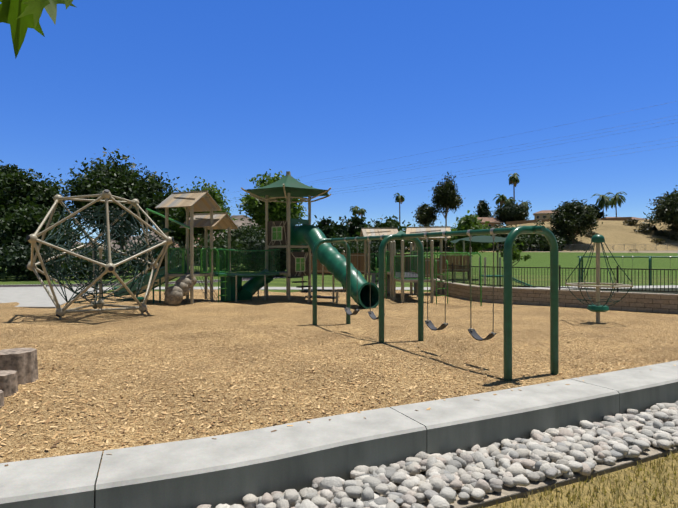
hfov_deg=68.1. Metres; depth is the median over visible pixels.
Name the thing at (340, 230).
tree
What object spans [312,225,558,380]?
arch swing set
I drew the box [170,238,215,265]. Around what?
bush
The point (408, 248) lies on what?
tree
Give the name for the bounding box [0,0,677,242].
sky
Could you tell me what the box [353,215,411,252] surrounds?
tree
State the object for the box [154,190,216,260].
tree
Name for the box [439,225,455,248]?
tree
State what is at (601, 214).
hilltop tree
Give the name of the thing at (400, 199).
palm
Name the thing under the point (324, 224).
tree
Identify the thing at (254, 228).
tree behind roofs
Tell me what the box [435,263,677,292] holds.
picket fence
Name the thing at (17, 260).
shrub
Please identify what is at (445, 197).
tree
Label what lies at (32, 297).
concrete walkway
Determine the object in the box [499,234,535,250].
bank shrub
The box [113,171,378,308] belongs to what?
play structure
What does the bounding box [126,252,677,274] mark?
lawn field
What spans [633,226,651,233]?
brush
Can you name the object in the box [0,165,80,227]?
tree
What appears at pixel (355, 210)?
tree
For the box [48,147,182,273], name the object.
tree
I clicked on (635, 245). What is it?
chain link fence
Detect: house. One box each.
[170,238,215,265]
[533,210,555,219]
[606,217,648,219]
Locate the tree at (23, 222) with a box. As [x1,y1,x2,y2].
[0,195,88,275]
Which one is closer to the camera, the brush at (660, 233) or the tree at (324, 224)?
the tree at (324, 224)
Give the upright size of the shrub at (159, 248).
4.588 m
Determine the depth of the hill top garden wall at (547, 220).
191.11 m
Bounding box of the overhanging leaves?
[0,0,75,57]
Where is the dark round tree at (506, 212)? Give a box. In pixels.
[489,200,531,224]
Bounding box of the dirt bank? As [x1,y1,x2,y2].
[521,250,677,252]
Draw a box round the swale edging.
[463,448,677,507]
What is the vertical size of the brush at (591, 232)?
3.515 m
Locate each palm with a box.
[393,193,404,224]
[508,173,519,204]
[592,194,612,216]
[605,192,626,217]
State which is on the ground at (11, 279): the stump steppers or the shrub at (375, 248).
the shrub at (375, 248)
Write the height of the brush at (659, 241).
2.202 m
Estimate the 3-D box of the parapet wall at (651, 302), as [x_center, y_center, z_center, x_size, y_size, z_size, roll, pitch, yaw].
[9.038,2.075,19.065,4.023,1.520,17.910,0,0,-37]
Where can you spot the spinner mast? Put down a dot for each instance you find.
(597, 239)
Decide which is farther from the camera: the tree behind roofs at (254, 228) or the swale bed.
the tree behind roofs at (254, 228)
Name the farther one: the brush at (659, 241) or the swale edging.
the brush at (659, 241)
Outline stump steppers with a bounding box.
[0,348,38,407]
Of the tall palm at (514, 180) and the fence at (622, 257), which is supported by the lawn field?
the fence at (622, 257)
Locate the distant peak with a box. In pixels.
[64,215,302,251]
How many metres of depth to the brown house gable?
198.87 m
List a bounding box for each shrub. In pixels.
[0,232,70,280]
[52,242,134,280]
[112,231,189,277]
[180,232,250,270]
[225,229,296,269]
[236,242,285,275]
[290,245,311,252]
[305,226,375,265]
[351,240,406,270]
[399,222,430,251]
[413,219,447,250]
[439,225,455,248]
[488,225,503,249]
[490,224,526,236]
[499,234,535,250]
[520,230,559,248]
[528,235,570,250]
[546,226,577,245]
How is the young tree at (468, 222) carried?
on the lawn field
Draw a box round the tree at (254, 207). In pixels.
[235,169,311,276]
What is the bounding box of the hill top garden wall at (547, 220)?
[506,217,631,225]
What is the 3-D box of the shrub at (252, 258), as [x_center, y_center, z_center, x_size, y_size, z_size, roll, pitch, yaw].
[-6.003,0.638,45.216,7.024,3.402,5.926,0,0,-41]
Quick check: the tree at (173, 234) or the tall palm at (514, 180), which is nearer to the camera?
the tree at (173, 234)
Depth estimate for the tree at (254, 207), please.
42.10 m
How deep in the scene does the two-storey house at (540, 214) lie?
210.15 m
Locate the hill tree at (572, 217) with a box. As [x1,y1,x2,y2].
[534,199,602,244]
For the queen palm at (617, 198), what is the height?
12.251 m
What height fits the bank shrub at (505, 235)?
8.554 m
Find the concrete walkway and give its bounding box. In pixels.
[0,285,677,308]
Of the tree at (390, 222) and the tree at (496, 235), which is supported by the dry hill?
the tree at (496, 235)
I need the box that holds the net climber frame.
[26,189,173,319]
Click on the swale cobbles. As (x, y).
(568, 451)
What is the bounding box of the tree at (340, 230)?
[332,216,370,237]
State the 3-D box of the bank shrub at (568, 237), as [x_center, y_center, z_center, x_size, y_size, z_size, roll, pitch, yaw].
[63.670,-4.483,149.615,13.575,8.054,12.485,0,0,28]
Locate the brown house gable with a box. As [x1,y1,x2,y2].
[477,217,502,227]
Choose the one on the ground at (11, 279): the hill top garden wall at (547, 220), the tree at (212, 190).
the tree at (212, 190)
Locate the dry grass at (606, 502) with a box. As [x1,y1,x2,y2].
[482,451,677,507]
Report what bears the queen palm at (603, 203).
on the dry hill
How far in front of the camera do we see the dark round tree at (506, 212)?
198.92 m
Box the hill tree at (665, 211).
[642,185,677,233]
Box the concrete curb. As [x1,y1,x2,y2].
[0,360,677,507]
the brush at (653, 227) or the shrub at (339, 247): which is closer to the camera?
the shrub at (339, 247)
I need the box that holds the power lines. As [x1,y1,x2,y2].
[82,101,677,221]
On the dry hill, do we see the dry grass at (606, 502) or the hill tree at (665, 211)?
the hill tree at (665, 211)
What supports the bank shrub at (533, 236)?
on the dry hill
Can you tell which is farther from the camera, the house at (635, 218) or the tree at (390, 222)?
the house at (635, 218)
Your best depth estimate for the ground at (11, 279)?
35.72 m
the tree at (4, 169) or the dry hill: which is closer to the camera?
the tree at (4, 169)
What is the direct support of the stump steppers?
on the mulch ground at (275, 313)
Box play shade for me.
[450,236,536,287]
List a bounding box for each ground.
[0,267,429,294]
[0,289,677,473]
[444,275,677,507]
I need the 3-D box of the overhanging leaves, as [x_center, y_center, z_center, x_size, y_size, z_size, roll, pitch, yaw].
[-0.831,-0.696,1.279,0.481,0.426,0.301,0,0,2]
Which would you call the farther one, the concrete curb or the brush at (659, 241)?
the brush at (659, 241)
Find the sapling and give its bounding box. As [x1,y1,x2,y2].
[496,242,530,266]
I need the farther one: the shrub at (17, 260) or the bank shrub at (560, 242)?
the bank shrub at (560, 242)
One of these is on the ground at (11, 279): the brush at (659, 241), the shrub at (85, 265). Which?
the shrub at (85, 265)
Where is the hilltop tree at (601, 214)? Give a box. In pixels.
[586,204,606,218]
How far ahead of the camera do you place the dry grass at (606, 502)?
4.73 m
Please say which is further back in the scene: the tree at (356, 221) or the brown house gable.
the brown house gable
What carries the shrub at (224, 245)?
on the ground at (11, 279)
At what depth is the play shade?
33.58 m
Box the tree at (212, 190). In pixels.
[169,176,237,243]
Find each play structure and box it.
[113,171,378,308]
[302,226,481,307]
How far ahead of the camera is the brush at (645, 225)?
161.80 m
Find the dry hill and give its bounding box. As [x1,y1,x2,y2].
[408,220,677,251]
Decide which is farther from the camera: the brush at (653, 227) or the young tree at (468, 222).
the brush at (653, 227)
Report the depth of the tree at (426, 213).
169.31 m
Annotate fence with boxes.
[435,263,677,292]
[499,244,677,250]
[577,256,677,285]
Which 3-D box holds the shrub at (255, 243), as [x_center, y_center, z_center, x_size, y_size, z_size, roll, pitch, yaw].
[-7.584,-0.076,50.589,8.368,5.370,10.382,0,0,2]
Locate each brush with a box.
[585,230,598,237]
[623,218,640,224]
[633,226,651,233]
[635,223,652,227]
[646,224,657,230]
[651,238,666,244]
[654,230,670,235]
[664,234,677,240]
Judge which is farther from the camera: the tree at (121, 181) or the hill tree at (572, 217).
the hill tree at (572, 217)
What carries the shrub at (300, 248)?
on the ground at (11, 279)
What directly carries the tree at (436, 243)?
on the dry hill
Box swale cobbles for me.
[197,401,677,507]
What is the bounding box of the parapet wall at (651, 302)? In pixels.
[434,278,677,313]
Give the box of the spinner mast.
[565,234,632,322]
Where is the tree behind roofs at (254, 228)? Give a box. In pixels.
[213,219,264,242]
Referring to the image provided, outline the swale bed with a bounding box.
[290,422,677,507]
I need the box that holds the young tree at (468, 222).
[444,210,495,252]
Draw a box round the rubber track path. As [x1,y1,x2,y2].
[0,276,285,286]
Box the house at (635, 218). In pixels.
[606,217,648,219]
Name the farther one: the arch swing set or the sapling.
the sapling
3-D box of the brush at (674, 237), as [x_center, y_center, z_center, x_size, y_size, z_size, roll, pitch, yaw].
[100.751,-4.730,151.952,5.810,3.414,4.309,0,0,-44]
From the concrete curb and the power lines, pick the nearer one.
the concrete curb
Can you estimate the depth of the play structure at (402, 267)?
23.37 m
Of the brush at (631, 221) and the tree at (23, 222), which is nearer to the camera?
the tree at (23, 222)
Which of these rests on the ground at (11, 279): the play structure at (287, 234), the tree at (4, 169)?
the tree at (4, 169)
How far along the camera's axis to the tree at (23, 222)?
41.57 m

